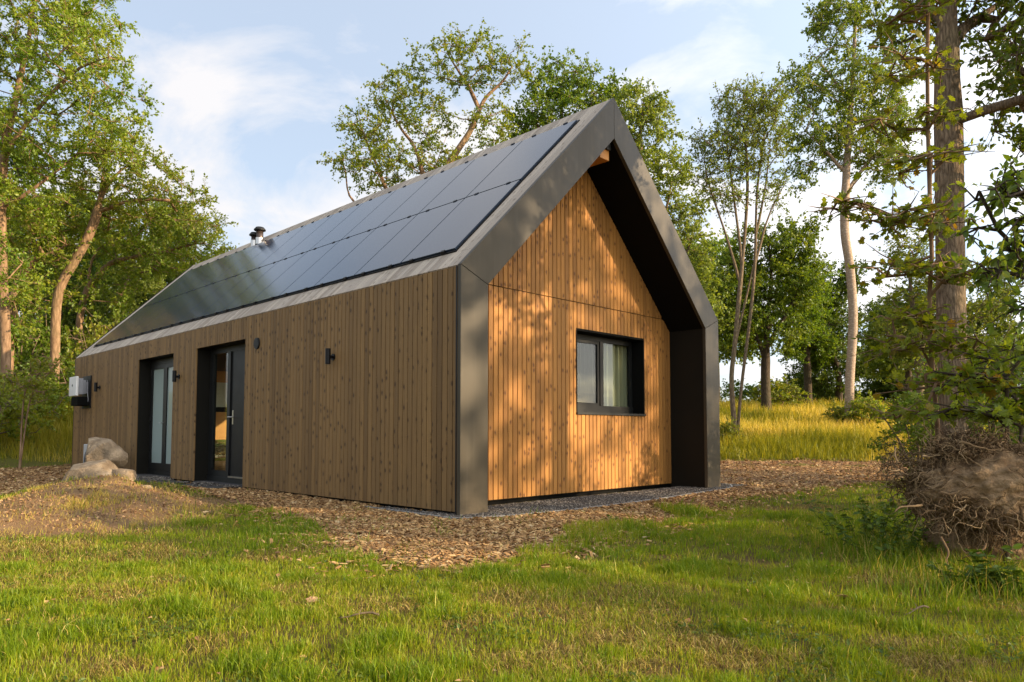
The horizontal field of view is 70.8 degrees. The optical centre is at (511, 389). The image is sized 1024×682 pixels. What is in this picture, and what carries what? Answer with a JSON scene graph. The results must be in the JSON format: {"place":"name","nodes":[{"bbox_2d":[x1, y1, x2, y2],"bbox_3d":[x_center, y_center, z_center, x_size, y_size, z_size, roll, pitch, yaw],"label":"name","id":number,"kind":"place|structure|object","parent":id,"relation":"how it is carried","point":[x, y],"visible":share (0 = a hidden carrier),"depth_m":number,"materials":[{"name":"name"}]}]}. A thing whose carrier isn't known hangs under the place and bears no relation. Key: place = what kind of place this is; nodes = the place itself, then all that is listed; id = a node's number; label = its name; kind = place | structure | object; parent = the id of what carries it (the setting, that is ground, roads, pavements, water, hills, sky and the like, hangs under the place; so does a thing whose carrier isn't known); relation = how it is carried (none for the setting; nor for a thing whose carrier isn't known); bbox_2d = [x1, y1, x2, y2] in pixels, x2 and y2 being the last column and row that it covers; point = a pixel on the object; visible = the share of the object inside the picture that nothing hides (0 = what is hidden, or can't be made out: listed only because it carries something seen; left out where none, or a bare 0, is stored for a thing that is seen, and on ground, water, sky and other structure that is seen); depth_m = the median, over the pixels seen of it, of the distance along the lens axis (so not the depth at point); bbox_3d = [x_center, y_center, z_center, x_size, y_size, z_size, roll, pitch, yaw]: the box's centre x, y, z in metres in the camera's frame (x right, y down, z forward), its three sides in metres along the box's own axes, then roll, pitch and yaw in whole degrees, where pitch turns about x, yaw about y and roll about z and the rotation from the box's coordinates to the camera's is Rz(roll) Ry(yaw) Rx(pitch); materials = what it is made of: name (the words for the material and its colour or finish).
{"place":"outdoors","nodes":[
{"label":"outdoors","id":0,"kind":"place"},
{"bbox_2d":[0,440,909,578],"bbox_3d":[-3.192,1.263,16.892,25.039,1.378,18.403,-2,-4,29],"label":"woodchip path","id":1,"kind":"structure","parent":0,"point":[725,470],"depth_m":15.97,"materials":[{"name":"brown wood"}]},
{"bbox_2d":[5,348,62,468],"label":"sapling","id":2,"kind":"object","parent":1,"relation":"on","point":[35,390],"visible":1,"depth_m":17.43,"materials":[{"name":"green plant"}]},
{"bbox_2d":[138,480,185,484],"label":"paving slab","id":3,"kind":"structure","parent":1,"relation":"on","point":[161,481],"depth_m":12.62,"materials":[{"name":"concrete"}]},
{"bbox_2d":[136,475,240,487],"bbox_3d":[-6.505,1.603,12.815,5.182,0.049,1.109,-3,-5,44],"label":"grit","id":4,"kind":"object","parent":1,"relation":"on","point":[198,483],"visible":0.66,"depth_m":12.27,"materials":[{"name":"gravel"}]},
{"bbox_2d":[179,484,230,488],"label":"paving slab","id":5,"kind":"structure","parent":1,"relation":"on","point":[205,486],"depth_m":11.47,"materials":[{"name":"concrete"}]},
{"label":"gravel strip","id":6,"kind":"structure","parent":1,"relation":"on","visible":0},
{"bbox_2d":[377,483,746,518],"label":"gravel","id":7,"kind":"structure","parent":6,"relation":"on","point":[510,509],"depth_m":9.15,"materials":[{"name":"grey gravel"}]},
{"bbox_2d":[0,418,1023,681],"bbox_3d":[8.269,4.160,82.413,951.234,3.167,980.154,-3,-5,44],"label":"ground","id":8,"kind":"structure","parent":0,"point":[38,522],"depth_m":3.97,"materials":[{"name":"soil"}]},
{"bbox_2d":[0,369,56,442],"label":"shrub","id":9,"kind":"object","parent":8,"relation":"on","point":[14,405],"visible":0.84,"depth_m":19.95,"materials":[{"name":"green plant"}]},
{"bbox_2d":[0,98,58,288],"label":"forest tree","id":10,"kind":"object","parent":8,"relation":"on","point":[9,283],"visible":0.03,"depth_m":33.99,"materials":[{"name":"green plant"}]},
{"bbox_2d":[10,315,49,377],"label":"shrub","id":11,"kind":"object","parent":8,"relation":"on","point":[18,350],"visible":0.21,"depth_m":25.54,"materials":[{"name":"green plant"}]},
{"bbox_2d":[0,367,71,421],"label":"shrub","id":12,"kind":"object","parent":8,"relation":"on","point":[39,408],"visible":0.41,"depth_m":22.47,"materials":[{"name":"green plant"}]},
{"bbox_2d":[11,316,80,389],"bbox_3d":[-17.778,-1.067,25.888,4.303,3.239,3.319,-1,-3,19],"label":"shrub","id":13,"kind":"object","parent":8,"relation":"on","point":[17,343],"visible":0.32,"depth_m":25.90,"materials":[{"name":"green plant"}]},
{"bbox_2d":[19,350,80,411],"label":"shrub","id":14,"kind":"object","parent":8,"relation":"on","point":[64,385],"visible":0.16,"depth_m":23.87,"materials":[{"name":"green plant"}]},
{"bbox_2d":[0,128,110,380],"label":"forest tree","id":15,"kind":"object","parent":8,"relation":"on","point":[19,173],"visible":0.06,"depth_m":35.57,"materials":[{"name":"green plant"}]},
{"bbox_2d":[6,181,108,384],"bbox_3d":[-16.883,-3.199,25.122,4.500,7.779,3.394,-1,-3,10],"label":"oak tree","id":16,"kind":"object","parent":8,"relation":"on","point":[32,236],"visible":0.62,"depth_m":25.12,"materials":[{"name":"green plant"}]},
{"bbox_2d":[8,186,108,318],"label":"forest tree","id":17,"kind":"object","parent":8,"relation":"on","point":[51,227],"visible":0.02,"depth_m":42.86,"materials":[{"name":"green plant"}]},
{"bbox_2d":[14,289,106,380],"bbox_3d":[-18.986,-1.823,29.109,4.149,4.396,5.379,-1,-4,21],"label":"shrub","id":18,"kind":"object","parent":8,"relation":"on","point":[46,326],"visible":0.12,"depth_m":28.91,"materials":[{"name":"green plant"}]},
{"bbox_2d":[9,242,112,383],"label":"forest tree","id":19,"kind":"object","parent":8,"relation":"on","point":[93,272],"visible":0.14,"depth_m":30.75,"materials":[{"name":"green plant"}]},
{"bbox_2d":[26,299,103,382],"bbox_3d":[-20.756,-2.115,33.226,4.633,4.843,3.878,-2,-4,33],"label":"shrub","id":20,"kind":"object","parent":8,"relation":"on","point":[64,325],"visible":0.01,"depth_m":32.96,"materials":[{"name":"green plant"}]},
{"bbox_2d":[42,316,113,386],"bbox_3d":[-15.505,-1.042,27.202,3.474,3.430,2.908,1,-4,-21],"label":"shrub","id":21,"kind":"object","parent":8,"relation":"on","point":[98,331],"visible":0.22,"depth_m":26.66,"materials":[{"name":"green plant"}]},
{"bbox_2d":[0,0,164,430],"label":"oak tree","id":22,"kind":"object","parent":8,"relation":"on","point":[62,11],"visible":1,"depth_m":22.05,"materials":[{"name":"green plant"}]},
{"bbox_2d":[83,444,86,462],"bbox_3d":[-8.340,1.498,14.549,0.840,0.800,0.404,-3,-5,44],"label":"heat pump","id":23,"kind":"object","parent":8,"relation":"on","point":[85,449],"visible":0.08,"depth_m":14.64,"materials":[{"name":"grey plastic"}]},
{"bbox_2d":[18,170,157,321],"bbox_3d":[-21.425,-5.431,37.164,8.777,11.859,7.798,1,-3,-14],"label":"forest tree","id":24,"kind":"object","parent":8,"relation":"on","point":[78,203],"visible":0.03,"depth_m":36.64,"materials":[{"name":"green plant"}]},
{"bbox_2d":[61,459,117,482],"bbox_3d":[-5.226,1.084,8.937,0.686,0.443,0.532,2,-3,-6],"label":"boulder","id":25,"kind":"object","parent":8,"relation":"on","point":[94,468],"visible":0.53,"depth_m":8.85,"materials":[{"name":"stone"}]},
{"bbox_2d":[85,437,127,468],"bbox_3d":[-5.346,0.891,9.502,0.497,0.542,0.500,2,-4,-32],"label":"boulder","id":26,"kind":"object","parent":25,"relation":"on","point":[98,448],"visible":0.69,"depth_m":9.34,"materials":[{"name":"stone"}]},
{"bbox_2d":[60,293,132,358],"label":"shrub","id":27,"kind":"object","parent":8,"relation":"on","point":[120,313],"visible":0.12,"depth_m":28.84,"materials":[{"name":"green plant"}]},
{"bbox_2d":[0,475,233,537],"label":"earth crumbs","id":28,"kind":"object","parent":8,"relation":"on","point":[63,496],"visible":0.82,"depth_m":7.63,"materials":[{"name":"brown soil"}]},
{"bbox_2d":[68,223,176,334],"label":"forest tree","id":29,"kind":"object","parent":8,"relation":"on","point":[153,286],"visible":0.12,"depth_m":32.62,"materials":[{"name":"green plant"}]},
{"bbox_2d":[112,468,136,481],"bbox_3d":[-4.917,1.103,9.055,0.329,0.209,0.358,6,-3,0],"label":"boulder","id":30,"kind":"object","parent":8,"relation":"on","point":[131,474],"visible":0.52,"depth_m":8.99,"materials":[{"name":"stone"}]},
{"bbox_2d":[27,103,238,404],"bbox_3d":[-13.599,-4.524,25.480,7.903,10.785,4.331,0,-3,8],"label":"oak tree","id":31,"kind":"object","parent":8,"relation":"on","point":[97,217],"visible":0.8,"depth_m":25.26,"materials":[{"name":"green plant"}]},
{"bbox_2d":[88,193,204,313],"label":"forest tree","id":32,"kind":"object","parent":8,"relation":"on","point":[143,302],"visible":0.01,"depth_m":41.00,"materials":[{"name":"green plant"}]},
{"bbox_2d":[65,188,235,357],"bbox_3d":[-14.645,-3.793,29.436,6.395,8.554,4.800,-2,-4,26],"label":"oak tree","id":33,"kind":"object","parent":8,"relation":"on","point":[129,244],"visible":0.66,"depth_m":29.09,"materials":[{"name":"green plant"}]},
{"bbox_2d":[131,236,185,311],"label":"forest tree","id":34,"kind":"object","parent":8,"relation":"on","point":[168,279],"visible":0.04,"depth_m":34.68,"materials":[{"name":"green plant"}]},
{"bbox_2d":[128,227,236,312],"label":"forest tree","id":35,"kind":"object","parent":8,"relation":"on","point":[212,244],"depth_m":38.09,"materials":[{"name":"green plant"}]},
{"bbox_2d":[306,596,318,601],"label":"fallen leaf","id":36,"kind":"object","parent":8,"relation":"on","point":[311,598],"visible":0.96,"depth_m":3.88,"materials":[{"name":"beige plant"}]},
{"bbox_2d":[338,608,378,617],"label":"twig","id":37,"kind":"object","parent":8,"relation":"on","point":[368,612],"visible":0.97,"depth_m":3.51,"materials":[{"name":"brown wood"}]},
{"bbox_2d":[69,98,720,514],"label":"timber house","id":38,"kind":"structure","parent":8,"relation":"on","point":[529,316],"depth_m":10.49,"materials":[{"name":"wood"}]},
{"bbox_2d":[147,357,173,475],"bbox_3d":[-6.888,0.527,14.414,1.900,2.353,0.092,-3,-5,44],"label":"frosted door","id":39,"kind":"structure","parent":38,"relation":"in","point":[161,391],"depth_m":14.65,"materials":[{"name":"paint"}]},
{"bbox_2d":[206,343,244,483],"bbox_3d":[-4.783,0.407,12.323,1.920,2.353,0.131,-3,-5,44],"label":"front door","id":40,"kind":"structure","parent":38,"relation":"in","point":[233,471],"depth_m":12.35,"materials":[{"name":"paint"}]},
{"bbox_2d":[577,334,632,413],"bbox_3d":[1.329,-0.223,11.197,0.197,1.207,1.744,-3,-5,44],"label":"gable window","id":41,"kind":"structure","parent":38,"relation":"in","point":[604,365],"depth_m":11.23,"materials":[{"name":"glass"}]},
{"bbox_2d":[316,17,542,201],"bbox_3d":[-3.027,-5.966,26.516,8.292,15.238,3.562,0,-3,-5],"label":"oak tree","id":42,"kind":"object","parent":8,"relation":"on","point":[426,142],"visible":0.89,"depth_m":26.39,"materials":[{"name":"green plant"}]},
{"bbox_2d":[0,381,998,462],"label":"meadow grass","id":43,"kind":"structure","parent":8,"relation":"on","point":[800,430],"depth_m":21.85,"materials":[{"name":"yellow plant"}]},
{"bbox_2d":[0,453,1023,681],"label":"lawn grass","id":44,"kind":"structure","parent":8,"relation":"on","point":[395,638],"depth_m":3.86,"materials":[{"name":"green plant"}]},
{"bbox_2d":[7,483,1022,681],"bbox_3d":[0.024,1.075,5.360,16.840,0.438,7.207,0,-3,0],"label":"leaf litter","id":45,"kind":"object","parent":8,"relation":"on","point":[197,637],"visible":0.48,"depth_m":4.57,"materials":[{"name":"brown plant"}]},
{"bbox_2d":[366,484,732,518],"bbox_3d":[1.445,1.498,9.734,6.571,0.082,1.753,2,-4,-33],"label":"garden edging","id":46,"kind":"object","parent":8,"relation":"on","point":[539,512],"visible":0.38,"depth_m":8.38,"materials":[{"name":"metal"}]},
{"bbox_2d":[494,45,643,140],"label":"oak tree","id":47,"kind":"object","parent":8,"relation":"on","point":[562,96],"visible":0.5,"depth_m":30.22,"materials":[{"name":"green plant"}]},
{"bbox_2d":[594,76,732,331],"bbox_3d":[5.579,-5.144,27.416,5.307,13.461,3.303,1,-3,-17],"label":"willow tree","id":48,"kind":"object","parent":8,"relation":"on","point":[649,108],"visible":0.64,"depth_m":27.08,"materials":[{"name":"green plant"}]},
{"bbox_2d":[680,226,771,400],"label":"bushy tree","id":49,"kind":"object","parent":8,"relation":"on","point":[720,248],"visible":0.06,"depth_m":36.35,"materials":[{"name":"green plant"}]},
{"bbox_2d":[720,416,743,446],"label":"bush","id":50,"kind":"object","parent":8,"relation":"on","point":[726,430],"visible":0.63,"depth_m":21.88,"materials":[{"name":"green plant"}]},
{"bbox_2d":[681,70,804,432],"bbox_3d":[7.259,-4.177,22.710,3.575,12.060,3.062,1,-3,-13],"label":"alder tree","id":51,"kind":"object","parent":8,"relation":"on","point":[752,119],"visible":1,"depth_m":22.68,"materials":[{"name":"green plant"}]},
{"bbox_2d":[720,376,800,401],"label":"bush","id":52,"kind":"object","parent":8,"relation":"on","point":[725,393],"visible":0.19,"depth_m":54.22,"materials":[{"name":"green plant"}]},
{"bbox_2d":[696,207,836,411],"bbox_3d":[11.207,-3.465,32.290,6.851,9.581,4.163,0,-3,8],"label":"bushy tree","id":53,"kind":"object","parent":8,"relation":"on","point":[806,282],"visible":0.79,"depth_m":31.77,"materials":[{"name":"green plant"}]},
{"bbox_2d":[747,374,812,407],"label":"bush","id":54,"kind":"object","parent":8,"relation":"on","point":[786,396],"visible":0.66,"depth_m":33.71,"materials":[{"name":"green plant"}]},
{"bbox_2d":[765,258,846,405],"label":"bushy tree","id":55,"kind":"object","parent":8,"relation":"on","point":[805,359],"visible":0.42,"depth_m":40.59,"materials":[{"name":"green plant"}]},
{"bbox_2d":[780,349,842,399],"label":"broad tree","id":56,"kind":"object","parent":8,"relation":"on","point":[793,365],"visible":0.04,"depth_m":52.04,"materials":[{"name":"green plant"}]},
{"bbox_2d":[779,377,864,402],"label":"bush","id":57,"kind":"object","parent":8,"relation":"on","point":[855,393],"visible":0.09,"depth_m":45.04,"materials":[{"name":"green plant"}]},
{"bbox_2d":[777,255,884,403],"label":"broad tree","id":58,"kind":"object","parent":8,"relation":"on","point":[821,380],"visible":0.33,"depth_m":41.62,"materials":[{"name":"green plant"}]},
{"bbox_2d":[820,401,854,424],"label":"bush","id":59,"kind":"object","parent":8,"relation":"on","point":[837,412],"visible":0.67,"depth_m":28.13,"materials":[{"name":"green plant"}]},
{"bbox_2d":[771,0,932,428],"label":"poplar tree","id":60,"kind":"object","parent":8,"relation":"on","point":[855,11],"visible":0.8,"depth_m":28.35,"materials":[{"name":"green plant"}]},
{"bbox_2d":[796,496,919,545],"bbox_3d":[2.940,1.091,5.879,0.850,0.475,1.160,2,-4,-30],"label":"weed","id":61,"kind":"object","parent":8,"relation":"on","point":[865,507],"visible":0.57,"depth_m":5.94,"materials":[{"name":"green plant"}]},
{"bbox_2d":[840,390,889,425],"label":"bush","id":62,"kind":"object","parent":8,"relation":"on","point":[855,408],"visible":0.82,"depth_m":27.36,"materials":[{"name":"green plant"}]},
{"bbox_2d":[831,298,904,403],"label":"broad tree","id":63,"kind":"object","parent":8,"relation":"on","point":[867,384],"visible":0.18,"depth_m":46.53,"materials":[{"name":"green plant"}]},
{"bbox_2d":[854,384,901,401],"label":"bush","id":64,"kind":"object","parent":8,"relation":"on","point":[865,391],"visible":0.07,"depth_m":46.19,"materials":[{"name":"green plant"}]},
{"bbox_2d":[823,511,949,564],"bbox_3d":[2.905,1.129,5.444,0.807,0.364,1.002,-3,-5,44],"label":"weed","id":65,"kind":"object","parent":8,"relation":"on","point":[913,541],"visible":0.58,"depth_m":5.44,"materials":[{"name":"green plant"}]},
{"bbox_2d":[851,490,922,535],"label":"weed","id":66,"kind":"object","parent":8,"relation":"on","point":[889,508],"visible":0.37,"depth_m":6.57,"materials":[{"name":"green plant"}]},
{"bbox_2d":[756,519,1023,609],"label":"rough grass","id":67,"kind":"structure","parent":8,"relation":"on","point":[920,557],"depth_m":4.90,"materials":[{"name":"green plant"}]},
{"bbox_2d":[858,278,934,397],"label":"bushy tree","id":68,"kind":"object","parent":8,"relation":"on","point":[881,365],"visible":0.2,"depth_m":36.85,"materials":[{"name":"green plant"}]},
{"bbox_2d":[874,302,925,395],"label":"broad tree","id":69,"kind":"object","parent":8,"relation":"on","point":[894,381],"visible":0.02,"depth_m":43.82,"materials":[{"name":"green plant"}]},
{"bbox_2d":[867,390,934,471],"bbox_3d":[7.406,0.862,12.968,1.692,1.841,1.626,2,-4,-34],"label":"bush","id":70,"kind":"object","parent":8,"relation":"on","point":[902,427],"visible":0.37,"depth_m":12.96,"materials":[{"name":"green plant"}]},
{"bbox_2d":[803,0,1013,441],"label":"maple sapling","id":71,"kind":"object","parent":8,"relation":"on","point":[933,222],"visible":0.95,"depth_m":5.91,"materials":[{"name":"green plant"}]},
{"bbox_2d":[904,604,928,614],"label":"twig","id":72,"kind":"object","parent":8,"relation":"on","point":[921,606],"visible":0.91,"depth_m":3.76,"materials":[{"name":"brown wood"}]},
{"bbox_2d":[859,0,1023,442],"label":"oak tree","id":73,"kind":"object","parent":8,"relation":"on","point":[952,33],"visible":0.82,"depth_m":8.65,"materials":[{"name":"brown plant"}]},
{"bbox_2d":[864,229,1023,441],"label":"willow tree","id":74,"kind":"object","parent":8,"relation":"on","point":[911,295],"visible":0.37,"depth_m":20.98,"materials":[{"name":"green plant"}]},
{"bbox_2d":[873,413,1023,573],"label":"root plate","id":75,"kind":"object","parent":8,"relation":"on","point":[962,491],"visible":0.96,"depth_m":4.98,"materials":[{"name":"brown wood"}]},
{"bbox_2d":[892,354,1021,443],"bbox_3d":[8.876,0.542,14.520,2.327,2.700,2.236,2,-4,-26],"label":"bush","id":76,"kind":"object","parent":8,"relation":"on","point":[975,398],"visible":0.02,"depth_m":14.28,"materials":[{"name":"green plant"}]},
{"bbox_2d":[894,332,1023,443],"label":"bush","id":77,"kind":"object","parent":8,"relation":"on","point":[928,424],"visible":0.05,"depth_m":10.71,"materials":[{"name":"green plant"}]},
{"bbox_2d":[927,560,999,594],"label":"weed","id":78,"kind":"object","parent":8,"relation":"on","point":[976,570],"visible":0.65,"depth_m":4.26,"materials":[{"name":"green plant"}]},
{"bbox_2d":[910,332,1023,564],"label":"maple sapling","id":79,"kind":"object","parent":8,"relation":"on","point":[1002,412],"visible":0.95,"depth_m":5.16,"materials":[{"name":"green plant"}]},
{"bbox_2d":[947,334,1023,443],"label":"bush","id":80,"kind":"object","parent":8,"relation":"on","point":[1015,373],"visible":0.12,"depth_m":8.42,"materials":[{"name":"green plant"}]},
{"bbox_2d":[949,154,1023,360],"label":"tree","id":81,"kind":"object","parent":8,"relation":"on","point":[1006,190],"visible":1,"depth_m":4.94,"materials":[{"name":"green plant"}]},
{"bbox_2d":[965,543,1023,597],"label":"weed","id":82,"kind":"object","parent":8,"relation":"on","point":[975,556],"visible":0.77,"depth_m":4.24,"materials":[{"name":"green plant"}]},
{"bbox_2d":[966,281,1023,399],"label":"broad tree","id":83,"kind":"object","parent":8,"relation":"on","point":[1000,331],"visible":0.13,"depth_m":47.95,"materials":[{"name":"green plant"}]},
{"bbox_2d":[0,0,1023,401],"label":"sky","id":84,"kind":"structure","parent":0,"point":[252,92],"materials":[{"name":"blue"}]}
]}

